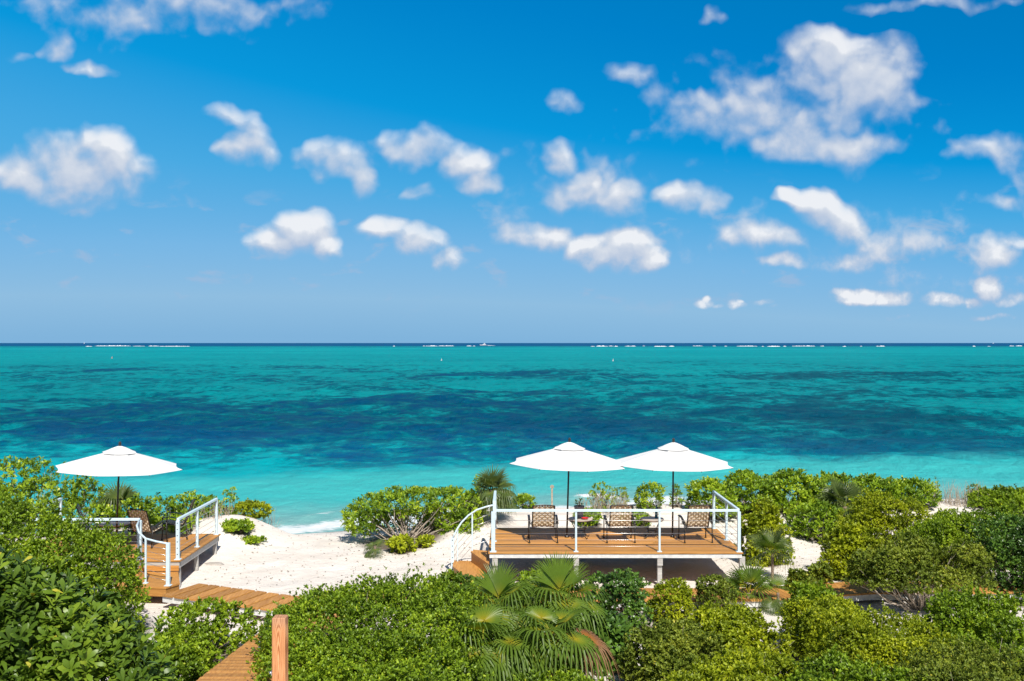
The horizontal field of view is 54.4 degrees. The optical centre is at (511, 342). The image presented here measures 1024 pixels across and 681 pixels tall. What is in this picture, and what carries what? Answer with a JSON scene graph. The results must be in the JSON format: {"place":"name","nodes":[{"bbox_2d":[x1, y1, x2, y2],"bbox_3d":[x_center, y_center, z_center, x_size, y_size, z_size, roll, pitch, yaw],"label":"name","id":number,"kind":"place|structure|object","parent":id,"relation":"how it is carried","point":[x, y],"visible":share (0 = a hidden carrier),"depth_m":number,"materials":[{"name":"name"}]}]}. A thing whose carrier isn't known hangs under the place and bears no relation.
{"place":"outdoors","nodes":[
{"label":"outdoors","id":0,"kind":"place"},
{"bbox_2d":[0,343,1023,533],"bbox_3d":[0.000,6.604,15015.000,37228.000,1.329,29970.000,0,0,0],"label":"sea","id":1,"kind":"structure","parent":0,"point":[303,438],"depth_m":93.15,"materials":[{"name":"teal liquid"}]},
{"bbox_2d":[104,345,1020,346],"bbox_3d":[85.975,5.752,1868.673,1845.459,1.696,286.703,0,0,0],"label":"reef surf","id":2,"kind":"structure","parent":1,"relation":"on","point":[603,345],"depth_m":1750.00,"materials":[{"name":"white liquid"}]},
{"bbox_2d":[0,0,1023,342],"label":"sky","id":3,"kind":"structure","parent":0,"point":[172,171],"materials":[{"name":"blue"}]},
{"bbox_2d":[5,499,1023,680],"bbox_3d":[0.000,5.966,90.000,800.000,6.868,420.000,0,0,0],"label":"ground","id":4,"kind":"structure","parent":0,"point":[318,563],"depth_m":24.48,"materials":[{"name":"sand"}]},
{"bbox_2d":[0,455,88,534],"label":"shrub","id":5,"kind":"object","parent":4,"relation":"on","point":[29,484],"visible":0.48,"depth_m":26.43,"materials":[{"name":"green plant"}]},
{"bbox_2d":[0,483,151,649],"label":"shrub","id":6,"kind":"object","parent":4,"relation":"on","point":[38,548],"visible":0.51,"depth_m":18.09,"materials":[{"name":"green plant"}]},
{"bbox_2d":[55,475,109,530],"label":"shrub","id":7,"kind":"object","parent":4,"relation":"on","point":[91,484],"visible":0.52,"depth_m":26.89,"materials":[{"name":"green plant"}]},
{"bbox_2d":[0,542,179,680],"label":"shrub","id":8,"kind":"object","parent":4,"relation":"on","point":[39,607],"visible":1,"depth_m":11.36,"materials":[{"name":"green plant"}]},
{"bbox_2d":[81,500,123,531],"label":"shrub","id":9,"kind":"object","parent":4,"relation":"on","point":[99,509],"visible":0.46,"depth_m":26.22,"materials":[{"name":"green plant"}]},
{"bbox_2d":[1,498,220,595],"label":"beach deck","id":10,"kind":"structure","parent":4,"relation":"on","point":[177,551],"depth_m":22.15,"materials":[{"name":"brown wood"}]},
{"bbox_2d":[76,504,108,537],"bbox_3d":[-10.137,4.343,24.078,0.730,0.906,0.705,0,0,-20],"label":"patio chair","id":11,"kind":"object","parent":10,"relation":"on","point":[79,510],"visible":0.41,"depth_m":23.90,"materials":[{"name":"brown metal"}]},
{"bbox_2d":[99,521,129,536],"bbox_3d":[-9.550,4.563,23.950,0.712,0.460,0.712,0,0,0],"label":"side table","id":12,"kind":"object","parent":10,"relation":"on","point":[113,523],"visible":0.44,"depth_m":23.88,"materials":[{"name":"brown metal"}]},
{"bbox_2d":[56,442,181,539],"bbox_3d":[-9.198,3.554,23.300,2.696,2.495,2.698,0,0,19],"label":"patio umbrella","id":13,"kind":"object","parent":10,"relation":"on","point":[119,460],"visible":0.97,"depth_m":22.75,"materials":[{"name":"white fabric"}]},
{"bbox_2d":[127,509,167,547],"bbox_3d":[-8.658,4.343,23.568,0.705,0.906,0.730,0,0,16],"label":"patio chair","id":14,"kind":"object","parent":10,"relation":"on","point":[138,513],"visible":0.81,"depth_m":23.35,"materials":[{"name":"wicker"}]},
{"bbox_2d":[161,499,194,539],"bbox_3d":[-8.224,4.343,24.561,0.730,0.906,0.705,0,0,-10],"label":"patio chair","id":15,"kind":"object","parent":10,"relation":"on","point":[172,522],"visible":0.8,"depth_m":24.39,"materials":[{"name":"brown metal"}]},
{"bbox_2d":[95,480,144,527],"bbox_3d":[-10.623,4.426,27.016,1.445,1.372,1.329,0,0,-36],"label":"fan palm","id":16,"kind":"object","parent":4,"relation":"on","point":[110,498],"visible":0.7,"depth_m":27.05,"materials":[{"name":"green plant"}]},
{"bbox_2d":[112,493,153,527],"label":"shrub","id":17,"kind":"object","parent":4,"relation":"on","point":[137,496],"visible":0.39,"depth_m":26.77,"materials":[{"name":"green plant"}]},
{"bbox_2d":[124,512,162,533],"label":"shrub","id":18,"kind":"object","parent":4,"relation":"on","point":[152,520],"visible":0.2,"depth_m":25.90,"materials":[{"name":"green plant"}]},
{"bbox_2d":[134,492,182,523],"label":"shrub","id":19,"kind":"object","parent":4,"relation":"on","point":[156,510],"visible":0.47,"depth_m":26.92,"materials":[{"name":"green plant"}]},
{"bbox_2d":[129,633,210,680],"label":"shrub","id":20,"kind":"object","parent":4,"relation":"on","point":[191,664],"visible":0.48,"depth_m":14.82,"materials":[{"name":"green plant"}]},
{"bbox_2d":[158,511,201,533],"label":"shrub","id":21,"kind":"object","parent":4,"relation":"on","point":[171,527],"visible":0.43,"depth_m":25.96,"materials":[{"name":"green plant"}]},
{"bbox_2d":[168,490,208,517],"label":"shrub","id":22,"kind":"object","parent":4,"relation":"on","point":[189,498],"visible":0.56,"depth_m":27.13,"materials":[{"name":"green plant"}]},
{"bbox_2d":[171,497,231,519],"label":"dry grass","id":23,"kind":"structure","parent":4,"relation":"on","point":[213,516],"depth_m":26.97,"materials":[{"name":"plant"}]},
{"bbox_2d":[152,596,257,674],"bbox_3d":[-5.195,4.952,16.944,1.841,1.138,2.119,0,0,0],"label":"shrub","id":24,"kind":"object","parent":4,"relation":"on","point":[206,635],"visible":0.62,"depth_m":16.88,"materials":[{"name":"green plant"}]},
{"bbox_2d":[192,494,225,518],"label":"shrub","id":25,"kind":"object","parent":4,"relation":"on","point":[208,498],"visible":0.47,"depth_m":27.38,"materials":[{"name":"green plant"}]},
{"bbox_2d":[205,562,223,565],"bbox_3d":[-7.188,5.357,24.000,0.524,0.113,0.372,0,0,0],"label":"flat rock","id":26,"kind":"object","parent":4,"relation":"on","point":[215,563],"visible":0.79,"depth_m":23.93,"materials":[{"name":"stone"}]},
{"bbox_2d":[221,486,239,514],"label":"shrub","id":27,"kind":"object","parent":4,"relation":"on","point":[231,498],"visible":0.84,"depth_m":27.52,"materials":[{"name":"green plant"}]},
{"bbox_2d":[162,583,299,616],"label":"boardwalk","id":28,"kind":"structure","parent":4,"relation":"on","point":[261,601],"depth_m":20.20,"materials":[{"name":"brown wood"}]},
{"bbox_2d":[221,517,255,532],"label":"shrub","id":29,"kind":"object","parent":4,"relation":"on","point":[246,524],"visible":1,"depth_m":26.16,"materials":[{"name":"green plant"}]},
{"bbox_2d":[222,497,274,519],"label":"shrub","id":30,"kind":"object","parent":4,"relation":"on","point":[242,506],"visible":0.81,"depth_m":27.85,"materials":[{"name":"green plant"}]},
{"bbox_2d":[241,535,267,543],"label":"shrub","id":31,"kind":"object","parent":4,"relation":"on","point":[251,539],"visible":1,"depth_m":25.91,"materials":[{"name":"green plant"}]},
{"bbox_2d":[231,503,281,527],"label":"dry grass","id":32,"kind":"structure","parent":4,"relation":"on","point":[268,519],"depth_m":28.49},
{"bbox_2d":[196,613,340,680],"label":"boardwalk","id":33,"kind":"structure","parent":4,"relation":"on","point":[234,666],"depth_m":14.58,"materials":[{"name":"brown wood"}]},
{"bbox_2d":[259,604,290,634],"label":"shrub","id":34,"kind":"object","parent":4,"relation":"on","point":[264,619],"depth_m":16.81,"materials":[{"name":"green plant"}]},
{"bbox_2d":[269,615,287,680],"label":"wooden post","id":35,"kind":"object","parent":4,"relation":"on","point":[279,672],"visible":1,"depth_m":6.56,"materials":[{"name":"brown wood"}]},
{"bbox_2d":[245,562,494,680],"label":"shrub","id":36,"kind":"object","parent":4,"relation":"on","point":[398,647],"visible":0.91,"depth_m":14.52,"materials":[{"name":"green plant"}]},
{"bbox_2d":[363,539,385,559],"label":"fan palm","id":37,"kind":"object","parent":4,"relation":"on","point":[373,550],"visible":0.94,"depth_m":25.12,"materials":[{"name":"green plant"}]},
{"bbox_2d":[384,533,417,553],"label":"shrub","id":38,"kind":"object","parent":4,"relation":"on","point":[406,540],"visible":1,"depth_m":25.47,"materials":[{"name":"green plant"}]},
{"bbox_2d":[340,484,489,539],"bbox_3d":[-2.630,4.666,27.229,4.191,1.576,2.014,0,0,0],"label":"shrub","id":39,"kind":"object","parent":4,"relation":"on","point":[455,514],"visible":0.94,"depth_m":26.73,"materials":[{"name":"green plant"}]},
{"bbox_2d":[415,534,436,547],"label":"shrub","id":40,"kind":"object","parent":4,"relation":"on","point":[421,539],"visible":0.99,"depth_m":25.80,"materials":[{"name":"green plant"}]},
{"bbox_2d":[427,568,480,625],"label":"shrub","id":41,"kind":"object","parent":4,"relation":"on","point":[451,576],"visible":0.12,"depth_m":19.30,"materials":[{"name":"green plant"}]},
{"bbox_2d":[471,474,484,491],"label":"shrub","id":42,"kind":"object","parent":4,"relation":"on","point":[475,488],"visible":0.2,"depth_m":28.56,"materials":[{"name":"green plant"}]},
{"bbox_2d":[426,602,539,680],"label":"fan palm","id":43,"kind":"object","parent":4,"relation":"on","point":[501,666],"visible":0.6,"depth_m":14.82,"materials":[{"name":"green plant"}]},
{"bbox_2d":[462,572,514,610],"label":"shrub","id":44,"kind":"object","parent":4,"relation":"on","point":[474,579],"visible":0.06,"depth_m":18.64,"materials":[{"name":"green plant"}]},
{"bbox_2d":[468,464,520,523],"bbox_3d":[-0.559,4.175,27.178,1.675,1.677,1.449,0,0,0],"label":"fan palm","id":45,"kind":"object","parent":4,"relation":"on","point":[496,480],"visible":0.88,"depth_m":27.00,"materials":[{"name":"green plant"}]},
{"bbox_2d":[447,559,543,649],"bbox_3d":[-0.213,4.620,16.524,1.841,1.997,1.769,0,0,0],"label":"fan palm","id":46,"kind":"object","parent":4,"relation":"on","point":[499,583],"visible":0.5,"depth_m":16.59,"materials":[{"name":"green plant"}]},
{"bbox_2d":[500,494,516,508],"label":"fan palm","id":47,"kind":"object","parent":4,"relation":"on","point":[511,505],"visible":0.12,"depth_m":28.49,"materials":[{"name":"green plant"}]},
{"bbox_2d":[512,492,536,508],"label":"shrub","id":48,"kind":"object","parent":4,"relation":"on","point":[523,497],"visible":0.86,"depth_m":29.12,"materials":[{"name":"green plant"}]},
{"bbox_2d":[119,501,940,680],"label":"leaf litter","id":49,"kind":"object","parent":4,"relation":"on","point":[430,557],"visible":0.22,"depth_m":25.57,"materials":[{"name":"plant"}]},
{"bbox_2d":[515,567,568,605],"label":"shrub","id":50,"kind":"object","parent":4,"relation":"on","point":[524,576],"visible":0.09,"depth_m":20.05,"materials":[{"name":"green plant"}]},
{"bbox_2d":[550,485,553,506],"bbox_3d":[1.165,4.590,28.994,0.110,0.900,0.041,0,0,0],"label":"wooden stake","id":51,"kind":"object","parent":4,"relation":"on","point":[551,486],"visible":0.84,"depth_m":28.98,"materials":[{"name":"wood"}]},
{"bbox_2d":[505,664,612,680],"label":"shrub","id":52,"kind":"object","parent":4,"relation":"on","point":[573,674],"visible":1,"depth_m":14.15,"materials":[{"name":"green plant"}]},
{"bbox_2d":[506,551,614,669],"bbox_3d":[0.846,4.565,16.779,1.703,2.055,1.855,0,0,-30],"label":"fan palm","id":53,"kind":"object","parent":4,"relation":"on","point":[554,577],"visible":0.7,"depth_m":16.77,"materials":[{"name":"green plant"}]},
{"bbox_2d":[504,605,619,680],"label":"fan palm","id":54,"kind":"object","parent":4,"relation":"on","point":[582,650],"visible":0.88,"depth_m":14.99,"materials":[{"name":"green plant"}]},
{"bbox_2d":[572,507,602,527],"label":"shrub","id":55,"kind":"object","parent":4,"relation":"on","point":[596,515],"visible":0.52,"depth_m":26.99,"materials":[{"name":"green plant"}]},
{"bbox_2d":[451,491,744,584],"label":"beach deck","id":56,"kind":"structure","parent":4,"relation":"on","point":[509,543],"depth_m":22.50,"materials":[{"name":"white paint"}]},
{"bbox_2d":[527,505,558,542],"bbox_3d":[0.726,4.193,23.337,0.705,0.906,0.730,0,0,-1],"label":"patio chair","id":57,"kind":"object","parent":56,"relation":"on","point":[550,516],"visible":0.88,"depth_m":23.13,"materials":[{"name":"wicker"}]},
{"bbox_2d":[510,438,624,537],"bbox_3d":[1.359,3.459,23.800,2.697,2.386,2.698,0,0,8],"label":"patio umbrella","id":58,"kind":"object","parent":56,"relation":"on","point":[569,455],"visible":1,"depth_m":23.20,"materials":[{"name":"white fabric"}]},
{"bbox_2d":[568,516,592,538],"bbox_3d":[1.630,4.413,23.740,0.584,0.460,0.584,0,0,0],"label":"side table","id":59,"kind":"object","parent":56,"relation":"on","point":[573,518],"visible":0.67,"depth_m":23.61,"materials":[{"name":"metal"}]},
{"bbox_2d":[574,497,584,517],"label":"potted plant","id":60,"kind":"object","parent":59,"relation":"on","point":[580,514],"visible":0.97,"depth_m":23.78,"materials":[{"name":"grey plant"}]},
{"bbox_2d":[603,504,635,542],"bbox_3d":[2.522,4.193,23.357,0.705,0.906,0.730,0,0,-2],"label":"patio chair","id":61,"kind":"object","parent":56,"relation":"on","point":[630,516],"visible":0.93,"depth_m":23.14,"materials":[{"name":"wicker"}]},
{"bbox_2d":[640,516,663,538],"bbox_3d":[3.340,4.413,23.740,0.555,0.460,0.555,0,0,0],"label":"side table","id":62,"kind":"object","parent":56,"relation":"on","point":[648,518],"visible":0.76,"depth_m":23.70,"materials":[{"name":"brown metal"}]},
{"bbox_2d":[617,438,732,537],"bbox_3d":[3.852,3.463,23.820,2.792,2.375,2.792,1,0,0],"label":"patio umbrella","id":63,"kind":"object","parent":56,"relation":"on","point":[673,456],"visible":1,"depth_m":23.23,"materials":[{"name":"white fabric"}]},
{"bbox_2d":[678,504,712,542],"bbox_3d":[4.314,4.193,23.357,0.705,0.906,0.730,0,0,-4],"label":"patio chair","id":64,"kind":"object","parent":56,"relation":"on","point":[691,516],"visible":0.88,"depth_m":23.15,"materials":[{"name":"wicker"}]},
{"bbox_2d":[573,488,629,517],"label":"shrub","id":65,"kind":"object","parent":4,"relation":"on","point":[599,506],"depth_m":27.98,"materials":[{"name":"plant"}]},
{"bbox_2d":[587,481,616,508],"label":"shrub","id":66,"kind":"object","parent":4,"relation":"on","point":[594,493],"visible":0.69,"depth_m":28.29,"materials":[{"name":"green plant"}]},
{"bbox_2d":[587,609,634,675],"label":"shrub","id":67,"kind":"object","parent":4,"relation":"on","point":[618,628],"visible":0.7,"depth_m":16.35,"materials":[{"name":"green plant"}]},
{"bbox_2d":[583,567,653,631],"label":"shrub","id":68,"kind":"object","parent":4,"relation":"on","point":[630,596],"visible":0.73,"depth_m":18.60,"materials":[{"name":"green plant"}]},
{"bbox_2d":[613,486,629,504],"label":"shrub","id":69,"kind":"object","parent":4,"relation":"on","point":[624,492],"visible":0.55,"depth_m":28.57,"materials":[{"name":"green plant"}]},
{"bbox_2d":[618,508,651,527],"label":"shrub","id":70,"kind":"object","parent":4,"relation":"on","point":[637,515],"visible":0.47,"depth_m":27.16,"materials":[{"name":"green plant"}]},
{"bbox_2d":[633,480,667,508],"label":"shrub","id":71,"kind":"object","parent":4,"relation":"on","point":[644,494],"visible":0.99,"depth_m":28.43,"materials":[{"name":"green plant"}]},
{"bbox_2d":[613,614,724,680],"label":"shrub","id":72,"kind":"object","parent":4,"relation":"on","point":[670,645],"visible":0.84,"depth_m":15.11,"materials":[{"name":"green plant"}]},
{"bbox_2d":[645,577,695,621],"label":"shrub","id":73,"kind":"object","parent":4,"relation":"on","point":[682,596],"visible":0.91,"depth_m":19.18,"materials":[{"name":"green plant"}]},
{"bbox_2d":[323,581,1023,607],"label":"boardwalk","id":74,"kind":"structure","parent":4,"relation":"on","point":[855,592],"depth_m":20.70,"materials":[{"name":"brown wood"}]},
{"bbox_2d":[668,483,683,507],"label":"shrub","id":75,"kind":"object","parent":4,"relation":"on","point":[677,492],"visible":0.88,"depth_m":28.76,"materials":[{"name":"green plant"}]},
{"bbox_2d":[681,475,741,517],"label":"shrub","id":76,"kind":"object","parent":4,"relation":"on","point":[708,484],"visible":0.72,"depth_m":27.87,"materials":[{"name":"green plant"}]},
{"bbox_2d":[694,573,738,609],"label":"shrub","id":77,"kind":"object","parent":4,"relation":"on","point":[720,586],"visible":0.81,"depth_m":19.58,"materials":[{"name":"green plant"}]},
{"bbox_2d":[686,598,798,659],"bbox_3d":[3.825,4.927,16.757,1.864,1.056,1.976,0,0,0],"label":"shrub","id":78,"kind":"object","parent":4,"relation":"on","point":[738,624],"visible":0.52,"depth_m":16.58,"materials":[{"name":"green plant"}]},
{"bbox_2d":[661,641,835,680],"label":"shrub","id":79,"kind":"object","parent":4,"relation":"on","point":[731,665],"visible":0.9,"depth_m":13.55,"materials":[{"name":"green plant"}]},
{"bbox_2d":[722,562,776,610],"bbox_3d":[4.858,5.220,20.193,1.406,1.570,1.168,0,0,0],"label":"fan palm","id":80,"kind":"object","parent":4,"relation":"on","point":[741,577],"visible":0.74,"depth_m":20.20,"materials":[{"name":"green plant"}]},
{"bbox_2d":[722,468,783,514],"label":"shrub","id":81,"kind":"object","parent":4,"relation":"on","point":[753,482],"visible":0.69,"depth_m":28.16,"materials":[{"name":"green plant"}]},
{"bbox_2d":[733,494,795,567],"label":"shrub","id":82,"kind":"object","parent":4,"relation":"on","point":[770,519],"visible":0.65,"depth_m":24.02,"materials":[{"name":"green plant"}]},
{"bbox_2d":[745,526,794,580],"bbox_3d":[5.776,4.784,22.424,1.330,1.411,1.258,0,0,0],"label":"fan palm","id":83,"kind":"object","parent":4,"relation":"on","point":[777,542],"visible":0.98,"depth_m":22.39,"materials":[{"name":"green plant"}]},
{"bbox_2d":[759,573,790,615],"bbox_3d":[5.341,5.167,19.988,0.851,1.056,0.818,0,0,0],"label":"fan palm","id":84,"kind":"object","parent":4,"relation":"on","point":[771,603],"visible":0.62,"depth_m":19.96,"materials":[{"name":"green plant"}]},
{"bbox_2d":[756,467,825,513],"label":"shrub","id":85,"kind":"object","parent":4,"relation":"on","point":[801,493],"visible":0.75,"depth_m":28.36,"materials":[{"name":"green plant"}]},
{"bbox_2d":[783,567,819,590],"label":"shrub","id":86,"kind":"object","parent":4,"relation":"on","point":[800,575],"visible":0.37,"depth_m":20.79,"materials":[{"name":"green plant"}]},
{"bbox_2d":[783,579,838,618],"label":"shrub","id":87,"kind":"object","parent":4,"relation":"on","point":[811,591],"visible":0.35,"depth_m":19.40,"materials":[{"name":"green plant"}]},
{"bbox_2d":[781,498,850,539],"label":"shrub","id":88,"kind":"object","parent":4,"relation":"on","point":[823,508],"visible":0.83,"depth_m":26.65,"materials":[{"name":"green plant"}]},
{"bbox_2d":[806,558,833,583],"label":"shrub","id":89,"kind":"object","parent":4,"relation":"on","point":[818,571],"visible":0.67,"depth_m":21.48,"materials":[{"name":"green plant"}]},
{"bbox_2d":[775,591,870,659],"bbox_3d":[5.556,4.884,17.229,1.865,1.151,2.252,0,0,0],"label":"shrub","id":90,"kind":"object","parent":4,"relation":"on","point":[798,620],"visible":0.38,"depth_m":17.12,"materials":[{"name":"green plant"}]},
{"bbox_2d":[802,470,856,508],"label":"shrub","id":91,"kind":"object","parent":4,"relation":"on","point":[824,478],"visible":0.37,"depth_m":28.58,"materials":[{"name":"green plant"}]},
{"bbox_2d":[810,474,873,534],"bbox_3d":[8.999,4.585,27.183,1.610,1.976,1.761,0,0,-27],"label":"fan palm","id":92,"kind":"object","parent":4,"relation":"on","point":[836,492],"visible":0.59,"depth_m":27.20,"materials":[{"name":"green plant"}]},
{"bbox_2d":[815,520,885,579],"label":"shrub","id":93,"kind":"object","parent":4,"relation":"on","point":[841,540],"visible":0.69,"depth_m":22.62,"materials":[{"name":"green plant"}]},
{"bbox_2d":[770,642,934,680],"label":"shrub","id":94,"kind":"object","parent":4,"relation":"on","point":[856,670],"visible":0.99,"depth_m":12.96,"materials":[{"name":"green plant"}]},
{"bbox_2d":[792,598,958,673],"bbox_3d":[5.613,4.806,15.328,2.686,1.385,2.725,0,0,0],"label":"shrub","id":95,"kind":"object","parent":4,"relation":"on","point":[873,642],"visible":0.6,"depth_m":15.30,"materials":[{"name":"green plant"}]},
{"bbox_2d":[852,472,902,508],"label":"shrub","id":96,"kind":"object","parent":4,"relation":"on","point":[875,484],"visible":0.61,"depth_m":28.77,"materials":[{"name":"green plant"}]},
{"bbox_2d":[835,487,932,548],"bbox_3d":[9.510,4.607,25.712,2.751,1.763,1.841,0,0,0],"label":"shrub","id":97,"kind":"object","parent":4,"relation":"on","point":[875,507],"visible":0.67,"depth_m":25.31,"materials":[{"name":"green plant"}]},
{"bbox_2d":[889,474,943,506],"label":"shrub","id":98,"kind":"object","parent":4,"relation":"on","point":[908,486],"visible":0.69,"depth_m":28.96,"materials":[{"name":"green plant"}]},
{"bbox_2d":[841,529,997,611],"bbox_3d":[8.198,4.679,20.113,3.055,1.592,2.169,0,0,0],"label":"shrub","id":99,"kind":"object","parent":4,"relation":"on","point":[892,563],"visible":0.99,"depth_m":19.78,"materials":[{"name":"green plant"}]},
{"bbox_2d":[927,477,939,493],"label":"shrub","id":100,"kind":"object","parent":4,"relation":"on","point":[928,480],"visible":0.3,"depth_m":30.00,"materials":[{"name":"green plant"}]},
{"bbox_2d":[888,507,1007,578],"bbox_3d":[10.137,4.626,23.059,2.439,1.660,2.344,0,0,-40],"label":"shrub","id":101,"kind":"object","parent":4,"relation":"on","point":[944,528],"visible":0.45,"depth_m":22.72,"materials":[{"name":"green plant"}]},
{"bbox_2d":[885,635,1023,680],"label":"shrub","id":102,"kind":"object","parent":4,"relation":"on","point":[957,663],"visible":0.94,"depth_m":12.97,"materials":[{"name":"green plant"}]},
{"bbox_2d":[928,480,984,506],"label":"dry grass","id":103,"kind":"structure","parent":4,"relation":"on","point":[956,500],"depth_m":29.56,"materials":[{"name":"plant"}]},
{"bbox_2d":[908,581,1023,676],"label":"shrub","id":104,"kind":"object","parent":4,"relation":"on","point":[990,621],"visible":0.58,"depth_m":15.94,"materials":[{"name":"green plant"}]},
{"bbox_2d":[965,483,980,494],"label":"shrub","id":105,"kind":"object","parent":4,"relation":"on","point":[972,485],"visible":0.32,"depth_m":30.19,"materials":[{"name":"green plant"}]},
{"bbox_2d":[957,502,1023,566],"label":"shrub","id":106,"kind":"object","parent":4,"relation":"on","point":[998,509],"visible":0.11,"depth_m":24.29,"materials":[{"name":"green plant"}]},
{"bbox_2d":[963,484,1023,509],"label":"shrub","id":107,"kind":"object","parent":4,"relation":"on","point":[996,495],"visible":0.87,"depth_m":29.01,"materials":[{"name":"green plant"}]},
{"bbox_2d":[964,512,1023,601],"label":"shrub","id":108,"kind":"object","parent":4,"relation":"on","point":[1012,540],"visible":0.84,"depth_m":21.04,"materials":[{"name":"green plant"}]}
]}

